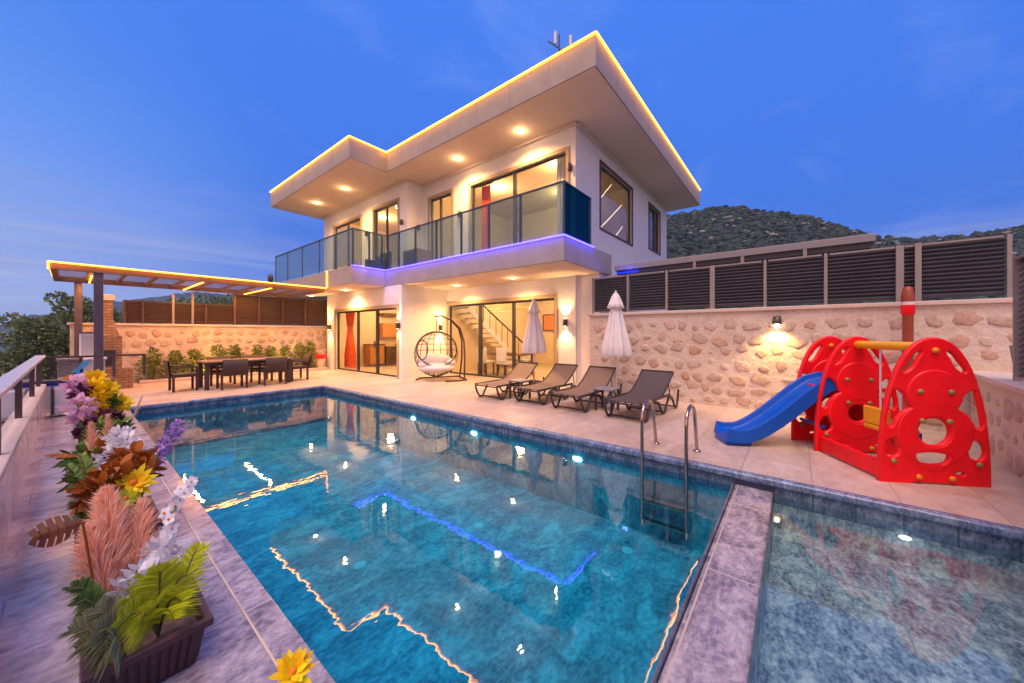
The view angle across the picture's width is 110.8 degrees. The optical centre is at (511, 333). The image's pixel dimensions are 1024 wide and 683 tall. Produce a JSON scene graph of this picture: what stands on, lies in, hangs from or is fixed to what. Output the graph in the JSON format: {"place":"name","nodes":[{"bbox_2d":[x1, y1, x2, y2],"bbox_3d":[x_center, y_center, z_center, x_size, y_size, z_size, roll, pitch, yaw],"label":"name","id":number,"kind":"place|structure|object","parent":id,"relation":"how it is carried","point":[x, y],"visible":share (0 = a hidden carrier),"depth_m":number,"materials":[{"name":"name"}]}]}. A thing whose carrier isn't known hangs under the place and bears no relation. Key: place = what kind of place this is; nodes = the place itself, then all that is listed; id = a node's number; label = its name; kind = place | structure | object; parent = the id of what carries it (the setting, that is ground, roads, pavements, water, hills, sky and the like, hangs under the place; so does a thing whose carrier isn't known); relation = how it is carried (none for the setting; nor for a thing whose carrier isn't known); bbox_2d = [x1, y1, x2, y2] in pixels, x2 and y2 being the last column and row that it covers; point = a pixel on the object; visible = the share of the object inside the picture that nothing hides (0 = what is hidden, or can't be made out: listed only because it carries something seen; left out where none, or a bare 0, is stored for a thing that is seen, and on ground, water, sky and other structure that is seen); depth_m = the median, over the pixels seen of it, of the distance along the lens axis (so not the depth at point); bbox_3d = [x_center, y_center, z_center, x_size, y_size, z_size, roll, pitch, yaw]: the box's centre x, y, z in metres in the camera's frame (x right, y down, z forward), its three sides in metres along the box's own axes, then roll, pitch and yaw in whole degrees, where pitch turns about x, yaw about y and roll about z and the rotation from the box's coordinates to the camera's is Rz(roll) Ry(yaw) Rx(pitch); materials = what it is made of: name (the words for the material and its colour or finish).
{"place":"outdoors","nodes":[
{"label":"outdoors","id":0,"kind":"place"},
{"bbox_2d":[0,415,78,682],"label":"walkway","id":1,"kind":"structure","parent":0,"point":[36,618],"depth_m":2.17,"materials":[{"name":"stone"}]},
{"bbox_2d":[0,384,45,559],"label":"parapet wall","id":2,"kind":"structure","parent":1,"relation":"on","point":[19,440],"depth_m":3.20,"materials":[{"name":"paint"}]},
{"bbox_2d":[0,355,45,454],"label":"terrace railing","id":3,"kind":"object","parent":2,"relation":"on","point":[19,384],"visible":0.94,"depth_m":3.68,"materials":[{"name":"metal"}]},
{"bbox_2d":[43,379,77,412],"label":"wall","id":4,"kind":"structure","parent":0,"point":[53,382],"depth_m":6.67,"materials":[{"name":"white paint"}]},
{"bbox_2d":[47,354,145,377],"bbox_3d":[-8.323,0.670,7.124,0.040,0.460,1.290,0,0,39],"label":"terrace railing","id":5,"kind":"object","parent":4,"relation":"on","point":[59,367],"visible":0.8,"depth_m":6.83,"materials":[{"name":"metal"}]},
{"bbox_2d":[0,291,148,379],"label":"pine tree","id":6,"kind":"object","parent":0,"point":[41,329],"visible":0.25,"depth_m":12.79,"materials":[{"name":"green plant"}]},
{"bbox_2d":[65,451,94,522],"bbox_3d":[-2.879,1.102,2.395,0.559,0.490,0.207,0,0,39],"label":"fern","id":7,"kind":"object","parent":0,"point":[84,460],"visible":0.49,"depth_m":2.44,"materials":[{"name":"green plant"}]},
{"bbox_2d":[78,332,93,357],"bbox_3d":[-10.526,0.285,8.805,0.300,0.630,0.380,0,0,39],"label":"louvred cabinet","id":8,"kind":"object","parent":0,"point":[86,343],"visible":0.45,"depth_m":8.67,"materials":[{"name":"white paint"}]},
{"bbox_2d":[0,292,324,360],"bbox_3d":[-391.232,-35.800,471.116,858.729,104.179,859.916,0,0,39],"label":"distant hills","id":9,"kind":"structure","parent":0,"point":[118,306],"depth_m":382.54,"materials":[{"name":"plant"}]},
{"bbox_2d":[131,293,246,324],"bbox_3d":[-20.288,1.529,22.656,2.691,8.554,6.284,0,0,39],"label":"leafy tree","id":10,"kind":"object","parent":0,"point":[225,301],"visible":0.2,"depth_m":22.85,"materials":[{"name":"green plant"}]},
{"bbox_2d":[67,322,326,381],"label":"stone wall","id":11,"kind":"structure","parent":0,"point":[139,338],"depth_m":12.04,"materials":[{"name":"stone"}]},
{"bbox_2d":[123,292,326,325],"bbox_3d":[-9.695,-0.880,13.416,0.090,1.160,6.855,0,0,39],"label":"slat fence","id":12,"kind":"object","parent":11,"relation":"on","point":[276,309],"visible":0.91,"depth_m":12.96,"materials":[{"name":"wood"}]},
{"bbox_2d":[268,646,315,682],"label":"yellow lily","id":13,"kind":"object","parent":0,"point":[296,666],"visible":1,"depth_m":1.16,"materials":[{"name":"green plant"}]},
{"bbox_2d":[165,421,702,682],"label":"pool floor","id":14,"kind":"structure","parent":0,"point":[521,586],"depth_m":3.81,"materials":[{"name":"tile"}]},
{"bbox_2d":[136,394,728,552],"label":"pool lower wall","id":15,"kind":"structure","parent":14,"relation":"on","point":[608,491],"depth_m":5.96,"materials":[{"name":"tile"}]},
{"bbox_2d":[131,388,734,682],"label":"pool wall","id":16,"kind":"structure","parent":15,"relation":"on","point":[714,481],"depth_m":5.24,"materials":[{"name":"tile"}]},
{"bbox_2d":[0,0,1023,324],"label":"sky","id":17,"kind":"structure","parent":0,"point":[152,135],"materials":[{"name":"blue"}]},
{"bbox_2d":[45,369,1023,527],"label":"pool deck","id":18,"kind":"structure","parent":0,"point":[780,453],"depth_m":5.39,"materials":[{"name":"stone"}]},
{"bbox_2d":[50,386,79,414],"bbox_3d":[-8.435,1.250,6.681,0.320,0.500,0.360,0,0,39],"label":"planter box","id":19,"kind":"object","parent":18,"relation":"on","point":[56,397],"visible":0.42,"depth_m":6.51,"materials":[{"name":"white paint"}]},
{"bbox_2d":[55,357,106,378],"bbox_3d":[-10.474,1.050,8.597,0.660,0.900,0.780,0,0,39],"label":"outdoor counter","id":20,"kind":"object","parent":18,"relation":"on","point":[89,366],"visible":0.16,"depth_m":8.43,"materials":[{"name":"white paint"}]},
{"bbox_2d":[104,294,132,388],"bbox_3d":[-10.979,0.230,9.527,0.650,2.540,0.980,0,0,39],"label":"brick barbecue","id":21,"kind":"object","parent":18,"relation":"on","point":[113,346],"visible":0.52,"depth_m":9.48,"materials":[{"name":"brick"}]},
{"bbox_2d":[163,360,197,392],"bbox_3d":[-8.679,1.100,9.238,0.640,0.800,0.615,0,0,39],"label":"dining chair","id":22,"kind":"object","parent":18,"relation":"on","point":[192,374],"visible":1,"depth_m":9.20,"materials":[{"name":"wood"}]},
{"bbox_2d":[47,261,326,380],"bbox_3d":[-9.467,-0.330,10.947,3.035,3.660,5.913,0,0,39],"label":"pergola","id":23,"kind":"object","parent":18,"relation":"on","point":[99,280],"visible":0.84,"depth_m":9.79,"materials":[{"name":"brown wood"}]},
{"bbox_2d":[74,410,334,682],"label":"pool coping","id":24,"kind":"object","parent":18,"relation":"on","point":[232,650],"visible":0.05,"depth_m":1.87,"materials":[{"name":"stone"}]},
{"bbox_2d":[51,440,104,492],"bbox_3d":[-3.389,1.181,2.783,0.427,0.641,0.307,0,0,39],"label":"leaf bunch","id":25,"kind":"object","parent":24,"relation":"on","point":[81,446],"visible":0.3,"depth_m":2.75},
{"bbox_2d":[83,421,100,492],"bbox_3d":[-3.508,1.113,2.959,0.180,0.776,0.165,0,0,39],"label":"pampas plume","id":26,"kind":"object","parent":24,"relation":"on","point":[91,434],"visible":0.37,"depth_m":2.95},
{"bbox_2d":[74,495,162,556],"bbox_3d":[-2.775,1.397,2.486,0.627,0.200,0.387,0,0,39],"label":"flower planter","id":27,"kind":"object","parent":24,"relation":"on","point":[159,524],"visible":0.09,"depth_m":2.46,"materials":[{"name":"pink plant"}]},
{"bbox_2d":[64,452,142,514],"bbox_3d":[-2.696,1.094,2.358,0.269,0.504,0.405,0,0,-1],"label":"dried leaf bunch","id":28,"kind":"object","parent":27,"relation":"in","point":[95,480],"visible":0.77,"depth_m":2.31,"materials":[{"name":"plant"}]},
{"bbox_2d":[91,424,152,478],"bbox_3d":[-3.039,1.033,2.714,0.381,0.628,0.398,0,0,1],"label":"white hydrangea","id":29,"kind":"object","parent":27,"relation":"on","point":[115,441],"visible":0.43,"depth_m":2.73,"materials":[{"name":"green plant"}]},
{"bbox_2d":[118,487,139,523],"bbox_3d":[-2.570,1.187,2.343,0.097,0.318,0.120,0,0,9],"label":"yellow bud","id":30,"kind":"object","parent":27,"relation":"on","point":[130,495],"visible":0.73,"depth_m":2.36,"materials":[{"name":"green plant"}]},
{"bbox_2d":[98,440,166,514],"bbox_3d":[-2.796,1.072,2.615,0.283,0.548,0.352,0,0,39],"label":"dried leaf bunch","id":31,"kind":"object","parent":27,"relation":"in","point":[140,456],"visible":0.36,"depth_m":2.63,"materials":[{"name":"plant"}]},
{"bbox_2d":[111,463,158,529],"bbox_3d":[-2.595,1.125,2.417,0.134,0.441,0.253,0,0,39],"label":"sunflower","id":32,"kind":"object","parent":27,"relation":"on","point":[142,478],"visible":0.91,"depth_m":2.43,"materials":[{"name":"yellow plant"}]},
{"bbox_2d":[135,419,187,507],"bbox_3d":[-2.878,1.047,2.918,0.169,0.602,0.488,0,0,-19],"label":"delphinium","id":33,"kind":"object","parent":27,"relation":"on","point":[176,431],"visible":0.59,"depth_m":2.97,"materials":[{"name":"purple plant"}]},
{"bbox_2d":[79,574,213,682],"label":"flower planter","id":34,"kind":"object","parent":24,"relation":"on","point":[173,648],"visible":0.38,"depth_m":1.52,"materials":[{"name":"brown plastic"}]},
{"bbox_2d":[27,515,94,586],"bbox_3d":[-1.909,1.064,1.511,0.061,0.564,0.198,0,0,39],"label":"monstera leaf","id":35,"kind":"object","parent":34,"relation":"on","point":[51,531],"visible":0.88,"depth_m":1.49,"materials":[{"name":"plant"}]},
{"bbox_2d":[62,576,112,637],"bbox_3d":[-1.766,1.173,1.477,0.044,0.346,0.213,0,0,-5],"label":"palm frond","id":36,"kind":"object","parent":34,"relation":"on","point":[90,595],"visible":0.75,"depth_m":1.45,"materials":[{"name":"green plant"}]},
{"bbox_2d":[61,519,122,609],"bbox_3d":[-1.939,1.115,1.643,0.290,0.464,0.211,0,0,39],"label":"pampas plume","id":37,"kind":"object","parent":34,"relation":"on","point":[98,551],"visible":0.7,"depth_m":1.64,"materials":[{"name":"plant"}]},
{"bbox_2d":[56,588,129,682],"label":"palm fronds","id":38,"kind":"object","parent":34,"relation":"in","point":[97,620],"visible":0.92,"depth_m":1.36,"materials":[{"name":"plant"}]},
{"bbox_2d":[82,483,137,608],"bbox_3d":[-1.970,1.057,1.724,0.401,0.582,0.220,0,0,39],"label":"pampas plume","id":39,"kind":"object","parent":34,"relation":"on","point":[108,509],"visible":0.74,"depth_m":1.75,"materials":[{"name":"plant"}]},
{"bbox_2d":[121,495,160,589],"bbox_3d":[-1.902,1.109,1.800,0.350,0.480,0.203,0,0,39],"label":"pampas plume","id":40,"kind":"object","parent":34,"relation":"on","point":[142,528],"visible":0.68,"depth_m":1.83,"materials":[{"name":"plant"}]},
{"bbox_2d":[104,530,200,607],"bbox_3d":[-1.682,1.157,1.651,0.254,0.380,0.339,0,0,-8],"label":"white blossom","id":41,"kind":"object","parent":34,"relation":"on","point":[160,555],"visible":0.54,"depth_m":1.69,"materials":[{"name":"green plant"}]},
{"bbox_2d":[106,556,203,669],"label":"palm fronds","id":42,"kind":"object","parent":34,"relation":"on","point":[151,598],"visible":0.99,"depth_m":1.51,"materials":[{"name":"plant"}]},
{"bbox_2d":[145,475,197,556],"bbox_3d":[-1.899,1.112,1.988,0.116,0.467,0.446,0,0,-24],"label":"white orchid","id":43,"kind":"object","parent":34,"relation":"on","point":[187,488],"visible":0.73,"depth_m":1.99,"materials":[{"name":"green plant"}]},
{"bbox_2d":[175,541,212,619],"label":"palm fronds","id":44,"kind":"object","parent":34,"relation":"on","point":[195,555],"visible":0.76,"depth_m":1.71,"materials":[{"name":"plant"}]},
{"bbox_2d":[126,421,277,666],"bbox_3d":[-2.174,1.503,2.484,14.500,0.014,0.010,0,0,39],"label":"coping joint","id":45,"kind":"object","parent":24,"relation":"on","point":[269,653],"depth_m":2.00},
{"bbox_3d":[-4.075,1.397,3.470,0.627,0.200,0.387,0,0,39],"label":"flower planter","id":46,"kind":"object","parent":24,"relation":"on","visible":0},
{"bbox_2d":[54,373,92,458],"bbox_3d":[-4.201,0.865,3.393,0.223,0.960,0.262,0,0,39],"label":"pink blossom","id":47,"kind":"object","parent":46,"relation":"on","point":[81,378],"visible":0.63,"depth_m":3.37,"materials":[{"name":"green plant"}]},
{"bbox_2d":[54,392,101,443],"bbox_3d":[-4.031,0.946,3.288,0.234,0.799,0.233,0,0,3],"label":"pink blossom","id":48,"kind":"object","parent":46,"relation":"on","point":[83,412],"visible":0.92,"depth_m":3.27,"materials":[{"name":"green plant"}]},
{"bbox_2d":[65,382,93,430],"bbox_3d":[-4.149,0.904,3.396,0.196,0.883,0.195,0,0,39],"label":"dark leaf bunch","id":49,"kind":"object","parent":46,"relation":"in","point":[80,387],"visible":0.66,"depth_m":3.37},
{"bbox_2d":[77,377,112,419],"bbox_3d":[-4.097,0.886,3.458,0.271,0.919,0.261,0,0,39],"label":"yellow celosia","id":50,"kind":"object","parent":46,"relation":"on","point":[99,389],"visible":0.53,"depth_m":3.46,"materials":[{"name":"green plant"}]},
{"bbox_2d":[84,368,110,431],"bbox_3d":[-4.185,0.849,3.539,0.107,0.992,0.218,0,0,39],"label":"yellow daisy","id":51,"kind":"object","parent":46,"relation":"on","point":[97,374],"visible":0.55,"depth_m":3.56,"materials":[{"name":"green plant"}]},
{"bbox_2d":[71,407,126,440],"bbox_3d":[-3.939,1.024,3.398,0.245,0.643,0.419,0,0,13],"label":"dark leaf bunch","id":52,"kind":"object","parent":46,"relation":"in","point":[76,432],"visible":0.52,"depth_m":3.37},
{"bbox_2d":[77,392,136,447],"bbox_3d":[-3.962,0.972,3.461,0.586,0.749,0.383,0,0,39],"label":"leaf bunch","id":53,"kind":"object","parent":46,"relation":"in","point":[113,400],"visible":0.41,"depth_m":3.39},
{"bbox_2d":[108,392,135,416],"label":"yellow daisy","id":54,"kind":"object","parent":46,"relation":"on","point":[126,403],"visible":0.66,"depth_m":3.70,"materials":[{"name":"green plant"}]},
{"bbox_2d":[206,356,235,385],"bbox_3d":[-8.595,1.100,10.411,0.615,0.800,0.640,0,0,39],"label":"dining chair","id":55,"kind":"object","parent":18,"relation":"on","point":[212,369],"visible":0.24,"depth_m":10.44,"materials":[{"name":"wicker"}]},
{"bbox_2d":[215,359,248,389],"bbox_3d":[-7.608,1.100,9.620,0.615,0.800,0.640,0,0,39],"label":"dining chair","id":56,"kind":"object","parent":18,"relation":"on","point":[233,367],"visible":1,"depth_m":9.48,"materials":[{"name":"wicker"}]},
{"bbox_2d":[137,367,326,383],"bbox_3d":[-9.579,1.450,12.705,0.740,0.100,5.350,0,0,39],"label":"planting bed","id":57,"kind":"object","parent":18,"relation":"on","point":[154,380],"visible":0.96,"depth_m":11.19,"materials":[{"name":"soil"}]},
{"bbox_2d":[133,346,166,382],"bbox_3d":[-11.082,1.017,10.835,0.818,1.264,0.844,0,0,39],"label":"shrub","id":58,"kind":"object","parent":57,"relation":"on","point":[156,362],"visible":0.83,"depth_m":10.82,"materials":[{"name":"green plant"}]},
{"bbox_2d":[164,349,190,377],"bbox_3d":[-10.708,1.039,11.286,0.663,1.061,0.654,0,0,39],"label":"shrub","id":59,"kind":"object","parent":57,"relation":"on","point":[172,361],"visible":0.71,"depth_m":11.24,"materials":[{"name":"green plant"}]},
{"bbox_2d":[186,347,205,375],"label":"shrub","id":60,"kind":"object","parent":57,"relation":"in","point":[197,353],"visible":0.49,"depth_m":11.60,"materials":[{"name":"green plant"}]},
{"bbox_2d":[196,357,292,390],"bbox_3d":[-7.715,1.125,10.282,0.900,0.750,2.100,0,0,39],"label":"dining table","id":61,"kind":"object","parent":18,"relation":"on","point":[207,364],"visible":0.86,"depth_m":9.71,"materials":[{"name":"wood"}]},
{"bbox_2d":[246,355,272,382],"bbox_3d":[-8.001,1.100,11.152,0.615,0.800,0.640,0,0,39],"label":"dining chair","id":62,"kind":"object","parent":18,"relation":"on","point":[252,367],"visible":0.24,"depth_m":11.14,"materials":[{"name":"wicker"}]},
{"bbox_2d":[257,357,287,385],"bbox_3d":[-7.025,1.100,10.396,0.615,0.800,0.640,0,0,39],"label":"dining chair","id":63,"kind":"object","parent":18,"relation":"on","point":[276,364],"visible":0.96,"depth_m":10.25,"materials":[{"name":"wicker"}]},
{"bbox_2d":[284,354,310,380],"bbox_3d":[-6.946,1.100,11.482,0.640,0.800,0.615,0,0,39],"label":"dining chair","id":64,"kind":"object","parent":18,"relation":"on","point":[306,360],"visible":0.8,"depth_m":11.44,"materials":[{"name":"wicker"}]},
{"bbox_2d":[414,315,467,381],"bbox_3d":[-2.287,0.454,11.296,1.610,2.083,1.188,0,0,-23],"label":"egg chair","id":65,"kind":"object","parent":18,"relation":"on","point":[435,363],"visible":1,"depth_m":11.33,"materials":[{"name":"fabric"}]},
{"bbox_2d":[270,31,700,386],"bbox_3d":[-1.335,-2.476,16.113,15.566,8.107,12.320,0,0,39],"label":"villa","id":66,"kind":"object","parent":18,"relation":"on","point":[628,182],"visible":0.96,"depth_m":11.96,"materials":[{"name":"white paint"}]},
{"bbox_2d":[333,214,361,269],"bbox_3d":[-7.601,-3.705,16.341,2.720,3.010,0.160,0,0,39],"label":"sliding door","id":67,"kind":"structure","parent":66,"relation":"in","point":[359,216],"depth_m":16.35,"materials":[{"name":"black glass"}]},
{"bbox_2d":[344,313,355,367],"bbox_3d":[-6.743,0.198,14.693,1.200,2.485,0.070,0,0,39],"label":"curtain","id":68,"kind":"object","parent":66,"relation":"hanging from","point":[350,356],"visible":0.87,"depth_m":14.63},
{"bbox_2d":[334,304,398,377],"bbox_3d":[-5.464,0.255,13.091,4.560,2.450,0.160,0,0,39],"label":"sliding door","id":69,"kind":"structure","parent":66,"relation":"in","point":[392,306],"depth_m":13.28,"materials":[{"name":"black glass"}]},
{"bbox_2d":[363,344,385,364],"bbox_3d":[-6.243,0.945,16.022,0.540,0.910,0.780,0,0,39],"label":"sideboard","id":70,"kind":"object","parent":66,"relation":"in","point":[369,354],"visible":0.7,"depth_m":15.77,"materials":[{"name":"orange wood"}]},
{"bbox_2d":[365,251,391,269],"bbox_3d":[-5.006,-2.620,13.263,0.800,0.920,0.680,0,0,39],"label":"balcony armchair","id":71,"kind":"object","parent":66,"relation":"on","point":[376,263],"visible":0.48,"depth_m":13.04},
{"bbox_2d":[372,197,398,266],"bbox_3d":[-5.096,-3.735,14.334,1.940,3.070,0.160,0,0,39],"label":"balcony door","id":72,"kind":"structure","parent":66,"relation":"in","point":[397,199],"depth_m":14.42,"materials":[{"name":"black glass"}]},
{"bbox_2d":[379,313,396,365],"bbox_3d":[-5.262,0.270,17.190,0.650,2.420,2.290,0,0,39],"label":"kitchen cabinet","id":73,"kind":"object","parent":66,"relation":"on","point":[387,329],"visible":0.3,"depth_m":16.42,"materials":[{"name":"brown wood"}]},
{"bbox_2d":[403,248,431,265],"bbox_3d":[-3.392,-2.550,12.639,0.840,0.780,0.655,0,0,39],"label":"outdoor armchair","id":74,"kind":"object","parent":66,"relation":"on","point":[423,255],"visible":0.41,"depth_m":12.38,"materials":[{"name":"fabric"}]},
{"bbox_2d":[428,188,453,259],"bbox_3d":[-2.664,-3.745,13.347,1.470,3.090,0.160,0,0,39],"label":"balcony door","id":75,"kind":"structure","parent":66,"relation":"in","point":[451,190],"depth_m":13.38,"materials":[{"name":"black glass"}]},
{"bbox_2d":[479,182,492,249],"bbox_3d":[-0.920,-3.732,12.462,0.620,3.025,0.070,0,0,39],"label":"curtain","id":76,"kind":"object","parent":66,"relation":"hanging from","point":[486,193],"visible":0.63,"depth_m":12.46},
{"bbox_2d":[446,294,557,381],"bbox_3d":[-0.530,0.175,11.637,4.800,2.610,0.160,0,0,39],"label":"sliding door","id":77,"kind":"structure","parent":66,"relation":"in","point":[513,300],"depth_m":11.60,"materials":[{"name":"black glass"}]},
{"bbox_2d":[496,348,511,376],"bbox_3d":[-0.239,0.990,12.096,0.440,0.980,0.460,0,0,39],"label":"interior chair","id":78,"kind":"object","parent":66,"relation":"on","point":[501,356],"visible":0.81,"depth_m":11.89,"materials":[{"name":"fabric"}]},
{"bbox_2d":[468,146,569,252],"bbox_3d":[0.079,-3.715,11.149,4.000,3.030,0.160,0,0,39],"label":"sliding door","id":79,"kind":"structure","parent":66,"relation":"in","point":[566,149],"depth_m":11.14,"materials":[{"name":"black glass"}]},
{"bbox_2d":[543,314,553,330],"bbox_3d":[1.899,-0.500,16.604,1.040,0.780,0.050,0,0,39],"label":"picture frame","id":80,"kind":"object","parent":66,"relation":"attached to","point":[548,322],"visible":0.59,"depth_m":16.73,"materials":[{"name":"orange paper"}]},
{"bbox_2d":[557,156,564,234],"bbox_3d":[1.566,-3.783,10.470,0.750,3.125,0.070,0,0,39],"label":"curtain","id":81,"kind":"object","parent":66,"relation":"hanging from","point":[560,169],"visible":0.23,"depth_m":10.57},
{"bbox_2d":[599,159,632,246],"bbox_3d":[3.561,-4.305,12.069,0.165,2.170,2.850,0,0,39],"label":"window","id":82,"kind":"structure","parent":66,"relation":"in","point":[614,197],"depth_m":12.03,"materials":[{"name":"black glass"}]},
{"bbox_2d":[648,202,660,255],"bbox_3d":[6.100,-4.450,15.237,0.165,1.960,1.630,0,0,39],"label":"window","id":83,"kind":"structure","parent":66,"relation":"in","point":[652,214],"depth_m":15.36,"materials":[{"name":"black glass"}]},
{"bbox_2d":[475,361,544,399],"bbox_3d":[-0.008,1.126,8.707,0.710,0.752,1.903,0,0,39],"label":"sun lounger","id":84,"kind":"object","parent":18,"relation":"on","point":[522,370],"visible":0.81,"depth_m":8.81,"materials":[{"name":"fabric"}]},
{"bbox_2d":[521,298,546,380],"bbox_3d":[0.600,0.275,9.600,0.655,2.450,0.667,0,0,-26],"label":"beach umbrella","id":85,"kind":"object","parent":18,"relation":"on","point":[533,341],"visible":0.87,"depth_m":9.44,"materials":[{"name":"white fabric"}]},
{"bbox_2d":[513,363,577,404],"bbox_3d":[0.896,1.126,8.135,0.710,0.752,1.903,0,0,41],"label":"sun lounger","id":86,"kind":"object","parent":18,"relation":"on","point":[559,375],"visible":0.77,"depth_m":8.18,"materials":[{"name":"fabric"}]},
{"bbox_2d":[129,385,1023,540],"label":"pool edge nosing","id":87,"kind":"object","parent":18,"relation":"attached to","point":[993,528],"visible":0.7,"depth_m":3.82,"materials":[{"name":"stone"}]},
{"bbox_2d":[550,366,621,412],"bbox_3d":[1.614,1.126,7.458,0.710,0.752,1.903,0,0,40],"label":"sun lounger","id":88,"kind":"object","parent":18,"relation":"on","point":[595,376],"visible":0.88,"depth_m":7.55,"materials":[{"name":"fabric"}]},
{"bbox_2d":[593,386,620,409],"bbox_3d":[1.856,1.285,6.906,0.400,0.430,0.400,0,0,39],"label":"side table","id":89,"kind":"object","parent":18,"relation":"on","point":[606,388],"visible":0.91,"depth_m":6.87,"materials":[{"name":"white plastic"}]},
{"bbox_2d":[601,290,632,402],"bbox_3d":[2.313,0.275,7.834,0.677,2.450,0.732,0,0,15],"label":"beach umbrella","id":90,"kind":"object","parent":18,"relation":"on","point":[616,342],"visible":0.91,"depth_m":7.67,"materials":[{"name":"white fabric"}]},
{"bbox_2d":[603,369,678,422],"bbox_3d":[2.500,1.126,6.695,0.710,0.752,1.903,0,0,43],"label":"sun lounger","id":91,"kind":"object","parent":18,"relation":"on","point":[652,385],"visible":0.95,"depth_m":6.76,"materials":[{"name":"fabric"}]},
{"bbox_2d":[640,399,700,539],"bbox_3d":[1.979,1.599,4.421,0.588,1.501,0.655,0,0,39],"label":"pool ladder","id":92,"kind":"object","parent":18,"relation":"attached to","point":[684,511],"visible":1,"depth_m":4.24,"materials":[{"name":"metal"}]},
{"bbox_2d":[614,233,875,311],"bbox_3d":[5.957,-0.120,9.450,4.720,3.240,4.800,0,0,39],"label":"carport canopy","id":93,"kind":"object","parent":18,"relation":"on","point":[841,244],"visible":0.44,"depth_m":7.21,"materials":[{"name":"metal"}]},
{"bbox_2d":[587,298,1012,431],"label":"stone wall","id":94,"kind":"structure","parent":18,"relation":"on","point":[751,358],"depth_m":6.75,"materials":[{"name":"stone"}]},
{"bbox_2d":[592,234,1012,313],"bbox_3d":[4.619,-0.965,7.092,6.508,0.930,0.095,0,0,39],"label":"slat fence","id":95,"kind":"object","parent":94,"relation":"on","point":[972,267],"visible":0.85,"depth_m":6.25,"materials":[{"name":"metal"}]},
{"bbox_2d":[714,336,990,487],"bbox_3d":[3.809,0.778,4.375,1.978,1.479,1.672,0,0,9],"label":"playset","id":96,"kind":"object","parent":18,"relation":"on","point":[854,415],"visible":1,"depth_m":3.90,"materials":[{"name":"red plastic"}]},
{"bbox_2d":[900,286,915,408],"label":"shower column","id":97,"kind":"structure","parent":18,"relation":"on","point":[907,309],"depth_m":5.36,"materials":[{"name":"red paint"}]},
{"bbox_2d":[971,371,1023,478],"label":"stone wall","id":98,"kind":"structure","parent":18,"relation":"on","point":[1002,394],"depth_m":4.07,"materials":[{"name":"stone"}]},
{"bbox_2d":[1009,253,1023,381],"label":"slat fence","id":99,"kind":"object","parent":98,"relation":"on","point":[1017,351],"visible":1,"depth_m":4.04,"materials":[{"name":"metal"}]},
{"bbox_2d":[404,401,1019,527],"bbox_3d":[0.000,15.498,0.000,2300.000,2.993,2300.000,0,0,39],"label":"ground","id":100,"kind":"structure","parent":0,"point":[755,485],"depth_m":36.91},
{"bbox_2d":[658,484,772,682],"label":"pool divider","id":101,"kind":"object","parent":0,"point":[713,641],"visible":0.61,"depth_m":2.13,"materials":[{"name":"stone"}]},
{"bbox_2d":[667,206,983,253],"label":"hillside","id":102,"kind":"structure","parent":0,"point":[694,210],"depth_m":186.35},
{"bbox_2d":[667,208,1020,298],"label":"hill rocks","id":103,"kind":"object","parent":102,"relation":"on","point":[1007,231],"visible":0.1,"depth_m":142.65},
{"bbox_2d":[667,205,1023,310],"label":"hill scrub","id":104,"kind":"object","parent":102,"relation":"on","point":[694,242],"visible":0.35,"depth_m":141.14,"materials":[{"name":"green plant"}]},
{"bbox_2d":[758,527,1023,682],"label":"paddling pool floor","id":105,"kind":"structure","parent":0,"point":[836,613],"depth_m":2.42,"materials":[{"name":"tile"}]},
{"bbox_2d":[747,487,1023,682],"bbox_3d":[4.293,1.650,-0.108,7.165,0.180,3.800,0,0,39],"label":"paddling pool wall","id":106,"kind":"structure","parent":105,"relation":"on","point":[989,544],"depth_m":2.99,"materials":[{"name":"tile"}]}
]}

